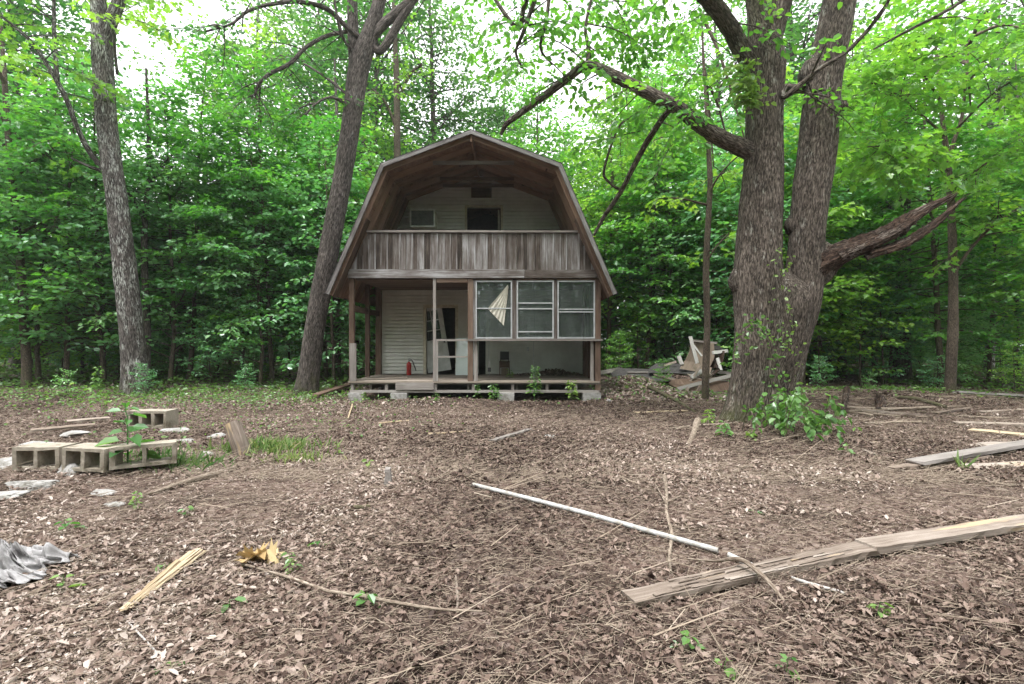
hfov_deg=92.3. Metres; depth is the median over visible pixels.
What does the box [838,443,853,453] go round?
weed
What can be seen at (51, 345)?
sapling
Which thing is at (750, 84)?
climbing vine
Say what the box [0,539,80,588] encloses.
cloth
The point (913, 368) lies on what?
young tree
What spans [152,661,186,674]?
seedling
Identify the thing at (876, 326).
young tree
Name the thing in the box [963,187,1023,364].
understory tree
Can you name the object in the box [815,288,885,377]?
young tree
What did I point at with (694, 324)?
sapling
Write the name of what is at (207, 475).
fallen branch
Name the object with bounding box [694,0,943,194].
canopy tree
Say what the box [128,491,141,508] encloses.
seedling
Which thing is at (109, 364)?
understory tree
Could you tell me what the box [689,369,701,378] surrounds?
wreck board
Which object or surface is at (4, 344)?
young tree
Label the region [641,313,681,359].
sapling
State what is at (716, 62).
canopy tree
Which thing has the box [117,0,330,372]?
canopy tree
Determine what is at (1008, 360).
bush
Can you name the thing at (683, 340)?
sapling
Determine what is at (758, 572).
fallen branch
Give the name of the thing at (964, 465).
grass clump
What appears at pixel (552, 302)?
window
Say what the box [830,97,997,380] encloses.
understory tree
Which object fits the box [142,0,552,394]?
leaning oak
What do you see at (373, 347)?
sapling
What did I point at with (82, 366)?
shaded tree
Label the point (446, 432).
fallen branch
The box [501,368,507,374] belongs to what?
cardboard scrap
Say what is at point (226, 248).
understory tree
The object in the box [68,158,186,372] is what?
understory tree
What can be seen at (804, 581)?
fallen branch
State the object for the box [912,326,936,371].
sapling
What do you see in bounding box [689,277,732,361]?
sapling
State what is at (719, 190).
understory tree
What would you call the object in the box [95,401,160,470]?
weed
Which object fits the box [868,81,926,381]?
tree
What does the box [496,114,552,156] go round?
canopy tree
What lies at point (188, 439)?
rubble slab
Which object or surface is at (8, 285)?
understory tree
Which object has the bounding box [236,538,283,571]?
dry leaf clump
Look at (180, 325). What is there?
understory tree
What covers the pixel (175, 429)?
rubble slab
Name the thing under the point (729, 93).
canopy tree
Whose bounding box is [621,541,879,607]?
split plank
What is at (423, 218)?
window
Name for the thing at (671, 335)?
sapling
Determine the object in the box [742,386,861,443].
vine bush
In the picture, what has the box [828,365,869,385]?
fallen branch
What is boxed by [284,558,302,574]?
seedling
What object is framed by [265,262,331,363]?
young tree
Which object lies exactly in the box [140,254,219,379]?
young tree
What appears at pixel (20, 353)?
young tree
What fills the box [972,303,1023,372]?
sapling
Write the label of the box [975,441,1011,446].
plank
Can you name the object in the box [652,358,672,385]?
bush
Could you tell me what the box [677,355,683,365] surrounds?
wreck board
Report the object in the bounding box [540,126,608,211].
canopy tree
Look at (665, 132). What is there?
canopy tree
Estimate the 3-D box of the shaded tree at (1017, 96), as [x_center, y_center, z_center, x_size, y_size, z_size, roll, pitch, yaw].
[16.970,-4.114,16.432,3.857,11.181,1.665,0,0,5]
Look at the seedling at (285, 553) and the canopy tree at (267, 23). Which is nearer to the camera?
the seedling at (285, 553)
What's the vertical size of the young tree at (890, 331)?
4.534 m
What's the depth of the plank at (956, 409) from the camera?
9.79 m
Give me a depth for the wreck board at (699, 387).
13.12 m
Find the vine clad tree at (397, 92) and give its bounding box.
[364,0,434,167]
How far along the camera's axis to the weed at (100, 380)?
13.35 m
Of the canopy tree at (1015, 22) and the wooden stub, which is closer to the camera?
the wooden stub
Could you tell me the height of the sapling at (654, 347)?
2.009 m
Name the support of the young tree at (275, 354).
on the ground
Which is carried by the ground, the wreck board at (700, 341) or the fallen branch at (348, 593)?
the fallen branch at (348, 593)
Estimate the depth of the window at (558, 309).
11.96 m
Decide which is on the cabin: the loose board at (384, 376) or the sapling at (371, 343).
the loose board at (384, 376)
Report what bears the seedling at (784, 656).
on the ground
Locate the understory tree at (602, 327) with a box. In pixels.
[593,221,634,363]
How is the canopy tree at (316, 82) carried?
on the ground
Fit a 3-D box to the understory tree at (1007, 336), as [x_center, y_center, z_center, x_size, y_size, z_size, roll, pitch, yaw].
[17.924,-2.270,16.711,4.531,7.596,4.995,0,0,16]
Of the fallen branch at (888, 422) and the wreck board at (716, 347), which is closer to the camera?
the fallen branch at (888, 422)
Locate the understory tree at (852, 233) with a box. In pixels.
[783,158,910,379]
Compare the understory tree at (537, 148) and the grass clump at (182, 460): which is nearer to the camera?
the grass clump at (182, 460)
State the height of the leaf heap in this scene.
0.285 m
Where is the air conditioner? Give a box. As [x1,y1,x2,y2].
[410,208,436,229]
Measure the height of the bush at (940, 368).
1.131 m
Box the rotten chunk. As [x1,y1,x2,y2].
[874,395,885,410]
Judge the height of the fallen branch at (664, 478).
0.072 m
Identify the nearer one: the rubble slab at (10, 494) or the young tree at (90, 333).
the rubble slab at (10, 494)
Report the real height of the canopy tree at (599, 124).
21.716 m
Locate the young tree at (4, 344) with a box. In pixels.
[0,327,9,367]
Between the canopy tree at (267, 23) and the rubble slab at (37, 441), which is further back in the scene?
the canopy tree at (267, 23)
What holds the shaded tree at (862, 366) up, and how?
on the ground
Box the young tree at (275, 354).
[247,292,304,371]
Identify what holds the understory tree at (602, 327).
on the ground
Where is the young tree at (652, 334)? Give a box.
[609,286,667,368]
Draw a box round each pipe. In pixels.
[471,482,718,552]
[727,552,751,563]
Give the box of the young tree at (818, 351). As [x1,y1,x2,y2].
[808,269,873,384]
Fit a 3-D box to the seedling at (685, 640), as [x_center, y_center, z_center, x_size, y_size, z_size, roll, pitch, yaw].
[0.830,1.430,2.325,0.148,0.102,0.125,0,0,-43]
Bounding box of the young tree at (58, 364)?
[33,306,96,369]
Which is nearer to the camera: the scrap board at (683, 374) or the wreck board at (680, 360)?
the wreck board at (680, 360)
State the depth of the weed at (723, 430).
7.43 m
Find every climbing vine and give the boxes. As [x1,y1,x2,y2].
[717,314,788,411]
[723,55,776,113]
[767,246,810,411]
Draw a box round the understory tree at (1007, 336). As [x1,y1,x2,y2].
[961,170,1023,367]
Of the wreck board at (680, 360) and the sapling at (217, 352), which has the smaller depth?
the wreck board at (680, 360)
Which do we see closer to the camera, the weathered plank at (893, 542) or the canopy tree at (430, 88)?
the weathered plank at (893, 542)
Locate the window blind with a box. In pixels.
[488,285,507,324]
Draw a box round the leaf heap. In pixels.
[514,368,581,375]
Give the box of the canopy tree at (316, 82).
[205,0,413,208]
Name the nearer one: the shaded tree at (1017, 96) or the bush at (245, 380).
the bush at (245, 380)
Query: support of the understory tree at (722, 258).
on the ground
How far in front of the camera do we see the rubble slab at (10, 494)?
4.38 m
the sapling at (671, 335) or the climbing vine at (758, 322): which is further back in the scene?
the sapling at (671, 335)
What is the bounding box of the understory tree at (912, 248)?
[831,56,963,373]
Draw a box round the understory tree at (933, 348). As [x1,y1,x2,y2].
[876,156,1022,372]
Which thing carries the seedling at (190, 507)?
on the ground
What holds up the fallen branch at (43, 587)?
on the ground
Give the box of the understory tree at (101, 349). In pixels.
[0,46,191,383]
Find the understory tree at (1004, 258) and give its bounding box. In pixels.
[976,162,1023,334]
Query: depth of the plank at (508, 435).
7.40 m
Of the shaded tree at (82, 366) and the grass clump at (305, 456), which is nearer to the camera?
the grass clump at (305, 456)
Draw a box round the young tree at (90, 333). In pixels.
[70,281,119,370]
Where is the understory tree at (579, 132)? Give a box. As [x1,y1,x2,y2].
[532,111,636,292]
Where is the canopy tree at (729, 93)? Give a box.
[715,31,798,135]
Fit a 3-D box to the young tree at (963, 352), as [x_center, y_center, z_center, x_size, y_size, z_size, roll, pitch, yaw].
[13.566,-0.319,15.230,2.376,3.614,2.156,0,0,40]
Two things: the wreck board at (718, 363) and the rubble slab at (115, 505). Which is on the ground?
the rubble slab at (115, 505)
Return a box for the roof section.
[668,379,729,390]
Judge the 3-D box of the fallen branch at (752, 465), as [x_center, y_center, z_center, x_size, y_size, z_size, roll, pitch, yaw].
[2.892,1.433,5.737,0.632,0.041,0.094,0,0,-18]
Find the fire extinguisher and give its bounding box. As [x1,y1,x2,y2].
[406,358,415,374]
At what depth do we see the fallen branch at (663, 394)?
11.74 m
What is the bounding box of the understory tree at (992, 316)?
[927,161,1023,383]
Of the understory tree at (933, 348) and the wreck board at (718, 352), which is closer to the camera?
the wreck board at (718, 352)
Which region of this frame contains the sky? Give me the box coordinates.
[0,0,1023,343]
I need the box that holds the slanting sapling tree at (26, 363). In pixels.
[0,13,102,387]
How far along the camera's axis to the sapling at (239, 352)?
18.89 m
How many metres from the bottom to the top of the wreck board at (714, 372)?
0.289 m
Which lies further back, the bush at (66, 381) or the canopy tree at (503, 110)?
the canopy tree at (503, 110)
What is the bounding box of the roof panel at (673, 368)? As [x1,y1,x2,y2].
[648,363,694,373]
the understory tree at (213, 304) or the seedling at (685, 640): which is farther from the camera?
the understory tree at (213, 304)
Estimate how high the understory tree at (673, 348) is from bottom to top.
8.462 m
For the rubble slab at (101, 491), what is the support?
on the ground
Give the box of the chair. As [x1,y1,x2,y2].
[499,351,509,374]
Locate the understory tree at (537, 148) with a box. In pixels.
[491,68,609,303]
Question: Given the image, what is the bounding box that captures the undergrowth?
[0,354,1023,462]
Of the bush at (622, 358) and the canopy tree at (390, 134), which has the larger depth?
the canopy tree at (390, 134)
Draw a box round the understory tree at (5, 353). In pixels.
[0,191,86,363]
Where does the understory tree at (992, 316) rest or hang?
on the ground
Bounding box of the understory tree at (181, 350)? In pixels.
[100,125,251,376]
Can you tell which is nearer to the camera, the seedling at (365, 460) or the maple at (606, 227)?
the seedling at (365, 460)
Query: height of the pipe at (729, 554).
0.062 m
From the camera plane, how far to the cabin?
12.86 m
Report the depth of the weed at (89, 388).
10.25 m
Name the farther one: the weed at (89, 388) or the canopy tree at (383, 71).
the canopy tree at (383, 71)
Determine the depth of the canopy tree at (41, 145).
27.61 m
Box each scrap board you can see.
[627,372,647,373]
[653,374,672,380]
[670,373,701,376]
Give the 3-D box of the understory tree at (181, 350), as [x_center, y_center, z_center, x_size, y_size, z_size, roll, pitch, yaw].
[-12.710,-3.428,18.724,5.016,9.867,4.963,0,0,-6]
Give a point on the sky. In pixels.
(213, 8)
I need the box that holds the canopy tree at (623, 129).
[576,56,661,357]
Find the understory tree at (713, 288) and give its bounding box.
[674,162,736,369]
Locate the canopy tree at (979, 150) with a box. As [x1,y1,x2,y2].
[937,63,1022,362]
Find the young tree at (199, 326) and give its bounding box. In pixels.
[170,294,256,376]
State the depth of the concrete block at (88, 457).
4.99 m
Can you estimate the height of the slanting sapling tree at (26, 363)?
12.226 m
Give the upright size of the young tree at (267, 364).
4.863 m
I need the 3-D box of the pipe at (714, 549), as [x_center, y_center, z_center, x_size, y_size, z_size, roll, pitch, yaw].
[0.507,1.413,4.111,2.351,0.058,0.039,0,0,40]
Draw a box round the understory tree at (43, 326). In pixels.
[1,207,86,366]
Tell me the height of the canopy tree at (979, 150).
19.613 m
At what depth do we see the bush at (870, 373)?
13.69 m
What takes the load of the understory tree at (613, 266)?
on the ground
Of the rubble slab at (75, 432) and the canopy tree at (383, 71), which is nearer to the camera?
the rubble slab at (75, 432)
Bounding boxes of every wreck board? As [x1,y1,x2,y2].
[601,367,621,374]
[676,374,730,389]
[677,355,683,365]
[688,336,698,363]
[689,365,701,380]
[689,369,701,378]
[693,339,716,344]
[696,385,701,393]
[710,368,719,376]
[710,370,730,374]
[712,349,727,354]
[714,345,722,349]
[716,358,722,370]
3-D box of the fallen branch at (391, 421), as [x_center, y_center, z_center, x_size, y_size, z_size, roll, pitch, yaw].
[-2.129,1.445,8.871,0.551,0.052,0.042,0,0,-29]
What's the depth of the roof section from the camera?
13.45 m
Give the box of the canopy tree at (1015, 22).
[912,0,1023,201]
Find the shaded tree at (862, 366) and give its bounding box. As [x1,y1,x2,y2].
[832,59,880,379]
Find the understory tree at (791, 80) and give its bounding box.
[691,62,879,289]
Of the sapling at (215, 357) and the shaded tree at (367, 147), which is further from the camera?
the shaded tree at (367, 147)
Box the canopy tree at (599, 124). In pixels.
[576,53,691,357]
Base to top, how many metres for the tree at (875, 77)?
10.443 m
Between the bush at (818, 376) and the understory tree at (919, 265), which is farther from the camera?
the understory tree at (919, 265)
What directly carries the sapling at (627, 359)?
on the ground
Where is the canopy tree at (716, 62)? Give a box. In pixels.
[616,0,809,317]
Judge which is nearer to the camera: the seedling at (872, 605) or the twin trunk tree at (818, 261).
the seedling at (872, 605)
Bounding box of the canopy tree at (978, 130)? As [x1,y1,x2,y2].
[936,67,1023,289]
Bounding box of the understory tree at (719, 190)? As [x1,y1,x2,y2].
[682,117,850,359]
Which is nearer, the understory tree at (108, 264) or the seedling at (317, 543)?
the seedling at (317, 543)
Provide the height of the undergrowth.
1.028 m
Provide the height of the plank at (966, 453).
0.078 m
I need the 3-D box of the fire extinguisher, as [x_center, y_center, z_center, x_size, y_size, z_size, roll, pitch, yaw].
[-2.895,0.704,14.150,0.286,0.499,0.140,0,0,0]
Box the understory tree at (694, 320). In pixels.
[659,121,783,369]
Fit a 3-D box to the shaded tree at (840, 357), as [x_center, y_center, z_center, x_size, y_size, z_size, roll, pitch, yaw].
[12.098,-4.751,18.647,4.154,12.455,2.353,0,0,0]
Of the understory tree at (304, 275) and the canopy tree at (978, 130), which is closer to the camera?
the understory tree at (304, 275)
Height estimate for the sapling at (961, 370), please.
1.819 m
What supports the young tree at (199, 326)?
on the ground
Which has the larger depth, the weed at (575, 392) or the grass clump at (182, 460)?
the weed at (575, 392)
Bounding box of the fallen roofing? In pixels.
[611,368,674,381]
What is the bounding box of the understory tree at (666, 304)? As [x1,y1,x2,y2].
[590,71,721,363]
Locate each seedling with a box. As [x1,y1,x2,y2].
[50,574,86,589]
[53,518,87,531]
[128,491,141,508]
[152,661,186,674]
[178,506,193,514]
[221,596,246,612]
[281,552,296,562]
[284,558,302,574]
[308,541,329,546]
[352,590,381,607]
[362,459,373,466]
[670,630,705,648]
[713,657,738,679]
[773,653,799,680]
[866,602,894,617]
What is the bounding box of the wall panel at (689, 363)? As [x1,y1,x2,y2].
[680,343,714,371]
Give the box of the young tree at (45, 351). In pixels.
[18,289,93,373]
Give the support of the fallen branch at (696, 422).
on the ground
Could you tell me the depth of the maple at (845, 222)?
14.60 m
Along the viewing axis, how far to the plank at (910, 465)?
5.76 m
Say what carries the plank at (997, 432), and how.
on the ground
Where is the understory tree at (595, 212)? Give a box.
[564,84,688,375]
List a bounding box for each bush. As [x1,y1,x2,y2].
[50,368,77,395]
[128,362,160,392]
[232,363,258,391]
[602,328,635,375]
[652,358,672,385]
[723,339,733,381]
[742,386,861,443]
[806,355,837,385]
[861,372,877,388]
[916,355,944,387]
[987,340,1023,393]
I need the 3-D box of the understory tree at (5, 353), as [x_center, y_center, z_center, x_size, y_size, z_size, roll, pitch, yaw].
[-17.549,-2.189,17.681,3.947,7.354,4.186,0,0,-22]
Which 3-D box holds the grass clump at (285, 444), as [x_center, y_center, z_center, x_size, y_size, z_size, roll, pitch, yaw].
[-3.232,1.327,6.429,2.069,0.258,1.284,0,0,0]
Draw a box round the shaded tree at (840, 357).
[787,119,870,375]
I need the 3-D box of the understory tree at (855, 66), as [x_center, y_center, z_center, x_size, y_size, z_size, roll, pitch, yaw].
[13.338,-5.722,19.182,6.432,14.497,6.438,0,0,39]
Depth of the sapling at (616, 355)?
20.00 m
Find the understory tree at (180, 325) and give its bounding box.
[139,225,214,364]
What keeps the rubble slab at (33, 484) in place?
on the ground
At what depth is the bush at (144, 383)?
12.85 m
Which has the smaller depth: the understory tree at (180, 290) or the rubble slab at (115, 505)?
the rubble slab at (115, 505)
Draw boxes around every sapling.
[31,276,89,364]
[175,318,233,384]
[201,334,235,369]
[228,330,267,374]
[281,333,300,363]
[341,303,375,363]
[341,329,375,362]
[601,277,658,367]
[601,305,645,364]
[601,324,624,369]
[602,327,635,366]
[630,332,669,368]
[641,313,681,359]
[642,312,688,359]
[651,303,686,360]
[661,321,689,361]
[669,320,712,350]
[677,268,733,375]
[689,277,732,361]
[697,267,733,368]
[817,317,857,361]
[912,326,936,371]
[928,340,981,382]
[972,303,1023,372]
[980,345,1013,369]
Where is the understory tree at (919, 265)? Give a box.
[851,242,947,365]
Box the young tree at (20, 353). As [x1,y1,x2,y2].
[0,304,57,375]
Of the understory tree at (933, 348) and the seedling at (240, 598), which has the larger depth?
the understory tree at (933, 348)
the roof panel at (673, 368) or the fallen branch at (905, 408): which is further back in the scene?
the roof panel at (673, 368)
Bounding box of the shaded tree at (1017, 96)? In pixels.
[973,61,1022,378]
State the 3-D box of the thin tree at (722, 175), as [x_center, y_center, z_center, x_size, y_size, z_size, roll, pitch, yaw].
[4.641,-3.235,12.463,4.093,9.595,3.583,0,0,0]
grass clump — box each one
[116,437,236,473]
[182,433,343,456]
[252,447,346,465]
[953,450,980,468]
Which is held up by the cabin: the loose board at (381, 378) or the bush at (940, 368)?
the loose board at (381, 378)
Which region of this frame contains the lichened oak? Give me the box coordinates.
[0,0,275,395]
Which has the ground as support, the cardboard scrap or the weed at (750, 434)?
the weed at (750, 434)
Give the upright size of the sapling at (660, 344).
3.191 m
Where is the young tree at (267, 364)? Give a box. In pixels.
[245,263,307,376]
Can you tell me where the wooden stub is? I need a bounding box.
[384,467,391,486]
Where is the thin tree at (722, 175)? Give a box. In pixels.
[627,12,798,398]
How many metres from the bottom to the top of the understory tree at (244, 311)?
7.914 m
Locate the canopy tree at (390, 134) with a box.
[323,73,426,346]
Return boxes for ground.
[0,346,1023,683]
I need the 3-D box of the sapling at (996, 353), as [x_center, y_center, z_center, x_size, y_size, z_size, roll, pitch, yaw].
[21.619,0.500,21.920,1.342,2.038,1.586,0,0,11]
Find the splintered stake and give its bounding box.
[118,548,205,610]
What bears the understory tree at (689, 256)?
on the ground
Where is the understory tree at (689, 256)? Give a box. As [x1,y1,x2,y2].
[656,139,727,371]
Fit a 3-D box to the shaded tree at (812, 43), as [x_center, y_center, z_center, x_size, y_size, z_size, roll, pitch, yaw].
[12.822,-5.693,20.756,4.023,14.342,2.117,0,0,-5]
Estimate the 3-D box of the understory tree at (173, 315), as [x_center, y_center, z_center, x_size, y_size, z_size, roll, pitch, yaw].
[-11.201,-3.655,15.946,5.300,10.426,5.244,0,0,-19]
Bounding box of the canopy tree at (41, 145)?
[0,82,98,363]
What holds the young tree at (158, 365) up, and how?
on the ground
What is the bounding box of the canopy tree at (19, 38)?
[0,0,180,373]
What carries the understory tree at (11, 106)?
on the ground
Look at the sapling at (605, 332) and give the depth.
21.11 m
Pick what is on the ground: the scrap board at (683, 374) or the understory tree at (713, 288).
the understory tree at (713, 288)
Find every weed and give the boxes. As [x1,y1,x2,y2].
[69,382,110,411]
[89,366,104,391]
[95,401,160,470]
[488,384,500,398]
[525,365,543,399]
[565,380,578,398]
[701,409,715,423]
[715,420,733,436]
[743,430,756,440]
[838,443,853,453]
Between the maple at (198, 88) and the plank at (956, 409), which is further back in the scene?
the maple at (198, 88)
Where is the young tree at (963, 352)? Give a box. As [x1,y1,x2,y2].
[906,273,1004,381]
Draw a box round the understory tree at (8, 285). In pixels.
[0,55,123,383]
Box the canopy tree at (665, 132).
[602,60,720,362]
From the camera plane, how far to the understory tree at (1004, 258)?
21.56 m
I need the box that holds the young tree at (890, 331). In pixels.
[829,254,934,384]
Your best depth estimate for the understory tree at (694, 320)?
19.02 m
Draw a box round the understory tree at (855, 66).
[784,0,956,375]
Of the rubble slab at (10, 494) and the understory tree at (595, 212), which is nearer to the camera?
the rubble slab at (10, 494)
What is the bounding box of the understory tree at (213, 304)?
[166,145,291,379]
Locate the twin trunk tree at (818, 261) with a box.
[451,0,1023,424]
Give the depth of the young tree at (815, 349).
18.96 m
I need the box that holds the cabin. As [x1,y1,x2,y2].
[324,129,617,401]
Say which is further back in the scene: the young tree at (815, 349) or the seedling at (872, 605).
the young tree at (815, 349)
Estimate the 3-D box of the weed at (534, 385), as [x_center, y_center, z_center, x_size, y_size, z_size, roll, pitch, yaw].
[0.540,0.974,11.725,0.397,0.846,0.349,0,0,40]
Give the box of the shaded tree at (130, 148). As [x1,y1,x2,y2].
[49,127,146,377]
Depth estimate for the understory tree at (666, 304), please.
19.70 m
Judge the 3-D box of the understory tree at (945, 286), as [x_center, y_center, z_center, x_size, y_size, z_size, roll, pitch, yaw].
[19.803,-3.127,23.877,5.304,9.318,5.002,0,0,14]
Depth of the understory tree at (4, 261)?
15.77 m
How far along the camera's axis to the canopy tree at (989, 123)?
19.50 m
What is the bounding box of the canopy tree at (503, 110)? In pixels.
[422,51,562,154]
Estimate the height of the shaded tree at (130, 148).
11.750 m
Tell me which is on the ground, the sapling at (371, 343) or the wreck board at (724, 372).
the sapling at (371, 343)
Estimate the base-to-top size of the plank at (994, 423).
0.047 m
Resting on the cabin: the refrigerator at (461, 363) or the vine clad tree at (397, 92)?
the refrigerator at (461, 363)
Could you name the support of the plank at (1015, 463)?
on the ground
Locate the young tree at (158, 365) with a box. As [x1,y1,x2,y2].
[151,289,189,370]
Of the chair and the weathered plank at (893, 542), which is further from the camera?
the chair
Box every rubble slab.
[0,457,11,470]
[0,490,30,500]
[5,480,59,490]
[19,441,59,444]
[56,463,79,476]
[59,430,90,436]
[90,489,116,496]
[105,501,124,506]
[160,427,189,432]
[177,438,193,443]
[207,433,225,438]
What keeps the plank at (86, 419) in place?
on the ground
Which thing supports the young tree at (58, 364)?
on the ground
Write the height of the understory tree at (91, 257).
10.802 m
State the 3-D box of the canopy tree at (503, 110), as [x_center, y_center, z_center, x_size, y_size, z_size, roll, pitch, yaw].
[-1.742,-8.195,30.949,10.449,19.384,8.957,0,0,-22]
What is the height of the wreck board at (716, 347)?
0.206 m
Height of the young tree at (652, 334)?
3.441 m
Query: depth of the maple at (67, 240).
14.73 m
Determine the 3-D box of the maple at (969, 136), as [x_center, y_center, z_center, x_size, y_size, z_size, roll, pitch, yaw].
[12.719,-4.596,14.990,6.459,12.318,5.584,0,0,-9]
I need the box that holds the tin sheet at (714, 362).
[710,351,724,367]
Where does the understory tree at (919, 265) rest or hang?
on the ground
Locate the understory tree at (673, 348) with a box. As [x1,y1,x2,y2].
[602,149,732,366]
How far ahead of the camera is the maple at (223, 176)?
15.44 m
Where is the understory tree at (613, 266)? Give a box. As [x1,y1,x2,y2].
[577,134,660,363]
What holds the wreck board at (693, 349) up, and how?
on the roof panel at (673, 368)
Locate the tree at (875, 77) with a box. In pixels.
[834,0,1023,393]
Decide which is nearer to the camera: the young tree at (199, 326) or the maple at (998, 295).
the maple at (998, 295)
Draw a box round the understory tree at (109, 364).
[69,219,170,367]
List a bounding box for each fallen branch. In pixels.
[0,583,50,607]
[41,586,136,613]
[127,620,157,655]
[146,465,236,495]
[241,563,481,611]
[350,504,370,510]
[379,420,408,423]
[428,431,468,434]
[454,575,459,607]
[647,385,695,411]
[655,475,681,571]
[669,417,737,448]
[688,557,783,598]
[736,461,778,467]
[791,576,844,593]
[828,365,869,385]
[840,386,849,416]
[846,406,933,410]
[862,420,906,424]
[894,396,946,408]
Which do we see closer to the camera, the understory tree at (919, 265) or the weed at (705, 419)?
the weed at (705, 419)
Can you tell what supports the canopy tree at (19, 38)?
on the ground
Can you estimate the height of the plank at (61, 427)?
0.054 m
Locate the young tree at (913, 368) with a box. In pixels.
[867,284,941,371]
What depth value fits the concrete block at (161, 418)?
6.35 m
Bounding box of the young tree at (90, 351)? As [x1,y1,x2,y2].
[63,303,116,370]
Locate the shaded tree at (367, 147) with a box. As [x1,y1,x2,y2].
[291,58,383,375]
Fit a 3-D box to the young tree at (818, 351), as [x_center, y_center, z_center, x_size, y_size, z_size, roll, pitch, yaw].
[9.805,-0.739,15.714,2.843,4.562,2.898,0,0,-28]
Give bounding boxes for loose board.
[357,377,407,379]
[366,375,402,377]
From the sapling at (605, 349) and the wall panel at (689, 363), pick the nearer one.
the wall panel at (689, 363)
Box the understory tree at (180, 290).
[156,180,228,355]
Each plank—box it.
[30,423,94,431]
[67,417,109,422]
[312,383,350,396]
[488,428,532,441]
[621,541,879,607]
[635,410,687,412]
[855,514,1023,553]
[856,409,921,415]
[884,455,990,469]
[905,439,1023,464]
[934,407,972,413]
[952,391,1023,396]
[952,421,1023,425]
[961,461,1023,470]
[968,428,1023,436]
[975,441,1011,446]
[979,408,1023,412]
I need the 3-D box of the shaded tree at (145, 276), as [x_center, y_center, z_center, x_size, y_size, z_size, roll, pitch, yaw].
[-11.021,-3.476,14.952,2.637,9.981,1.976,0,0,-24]
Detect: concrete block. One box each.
[12,442,78,470]
[61,442,122,472]
[109,439,176,469]
[126,408,178,427]
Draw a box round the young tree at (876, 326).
[817,256,913,385]
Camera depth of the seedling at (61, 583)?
2.82 m
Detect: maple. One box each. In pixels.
[0,76,164,384]
[86,23,288,381]
[166,45,353,382]
[268,110,375,376]
[578,51,733,368]
[714,101,898,384]
[830,0,1023,386]
[940,91,1023,340]
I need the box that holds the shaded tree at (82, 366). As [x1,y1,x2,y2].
[41,58,127,376]
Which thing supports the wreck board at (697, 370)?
on the roof section
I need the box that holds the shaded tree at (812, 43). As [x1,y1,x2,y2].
[785,41,848,372]
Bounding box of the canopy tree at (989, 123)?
[908,0,1023,374]
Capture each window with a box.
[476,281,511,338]
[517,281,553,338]
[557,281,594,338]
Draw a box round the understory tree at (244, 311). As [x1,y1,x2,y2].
[191,221,271,369]
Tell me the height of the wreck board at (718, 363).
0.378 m
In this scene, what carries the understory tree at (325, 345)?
on the ground
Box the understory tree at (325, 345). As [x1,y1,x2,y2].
[229,115,375,378]
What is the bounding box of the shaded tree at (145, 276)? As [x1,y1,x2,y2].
[88,68,194,373]
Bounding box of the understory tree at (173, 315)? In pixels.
[58,68,247,384]
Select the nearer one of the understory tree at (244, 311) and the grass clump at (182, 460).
the grass clump at (182, 460)
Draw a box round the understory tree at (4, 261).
[0,92,72,355]
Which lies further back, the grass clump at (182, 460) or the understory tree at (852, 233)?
the understory tree at (852, 233)
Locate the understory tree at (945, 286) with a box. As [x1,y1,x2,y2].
[911,185,983,364]
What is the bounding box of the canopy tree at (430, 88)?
[338,0,542,154]
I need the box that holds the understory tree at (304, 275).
[239,130,375,384]
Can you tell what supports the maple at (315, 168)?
on the ground
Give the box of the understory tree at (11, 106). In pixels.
[0,55,86,323]
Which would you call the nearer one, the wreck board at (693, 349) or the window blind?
the window blind
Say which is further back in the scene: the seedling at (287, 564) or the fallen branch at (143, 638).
the seedling at (287, 564)
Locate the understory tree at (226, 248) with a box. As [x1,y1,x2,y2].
[161,107,320,385]
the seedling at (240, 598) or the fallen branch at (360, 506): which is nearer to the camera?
the seedling at (240, 598)
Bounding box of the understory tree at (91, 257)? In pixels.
[38,183,105,368]
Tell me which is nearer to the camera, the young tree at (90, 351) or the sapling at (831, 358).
the young tree at (90, 351)
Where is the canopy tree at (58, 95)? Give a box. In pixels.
[2,46,88,359]
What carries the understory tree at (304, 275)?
on the ground
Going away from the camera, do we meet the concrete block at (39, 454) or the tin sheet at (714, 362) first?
the concrete block at (39, 454)
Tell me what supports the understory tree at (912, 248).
on the ground
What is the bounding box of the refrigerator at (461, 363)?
[456,338,473,374]
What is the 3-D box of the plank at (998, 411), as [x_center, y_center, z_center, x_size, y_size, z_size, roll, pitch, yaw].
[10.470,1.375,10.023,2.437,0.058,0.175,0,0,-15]
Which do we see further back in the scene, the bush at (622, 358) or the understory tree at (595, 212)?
the understory tree at (595, 212)
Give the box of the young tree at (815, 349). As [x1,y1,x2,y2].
[806,336,828,367]
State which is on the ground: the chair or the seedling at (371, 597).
the seedling at (371, 597)
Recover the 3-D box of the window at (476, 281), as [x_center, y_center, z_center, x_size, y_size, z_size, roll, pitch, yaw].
[-0.443,-0.790,11.998,0.890,1.410,0.065,0,0,0]
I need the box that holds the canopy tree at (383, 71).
[232,0,445,369]
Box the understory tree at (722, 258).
[662,64,857,350]
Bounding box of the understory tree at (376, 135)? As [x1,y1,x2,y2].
[287,80,407,374]
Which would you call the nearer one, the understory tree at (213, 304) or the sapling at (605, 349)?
the understory tree at (213, 304)
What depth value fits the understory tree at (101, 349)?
14.89 m
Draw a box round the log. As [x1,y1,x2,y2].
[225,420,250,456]
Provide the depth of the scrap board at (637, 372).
13.40 m
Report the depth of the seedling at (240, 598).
2.66 m
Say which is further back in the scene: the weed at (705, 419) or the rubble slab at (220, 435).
the weed at (705, 419)
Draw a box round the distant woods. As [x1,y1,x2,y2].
[3,116,1023,363]
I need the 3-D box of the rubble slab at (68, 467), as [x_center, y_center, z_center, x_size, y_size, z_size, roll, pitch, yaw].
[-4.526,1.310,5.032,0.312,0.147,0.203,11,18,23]
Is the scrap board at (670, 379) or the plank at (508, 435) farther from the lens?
the scrap board at (670, 379)

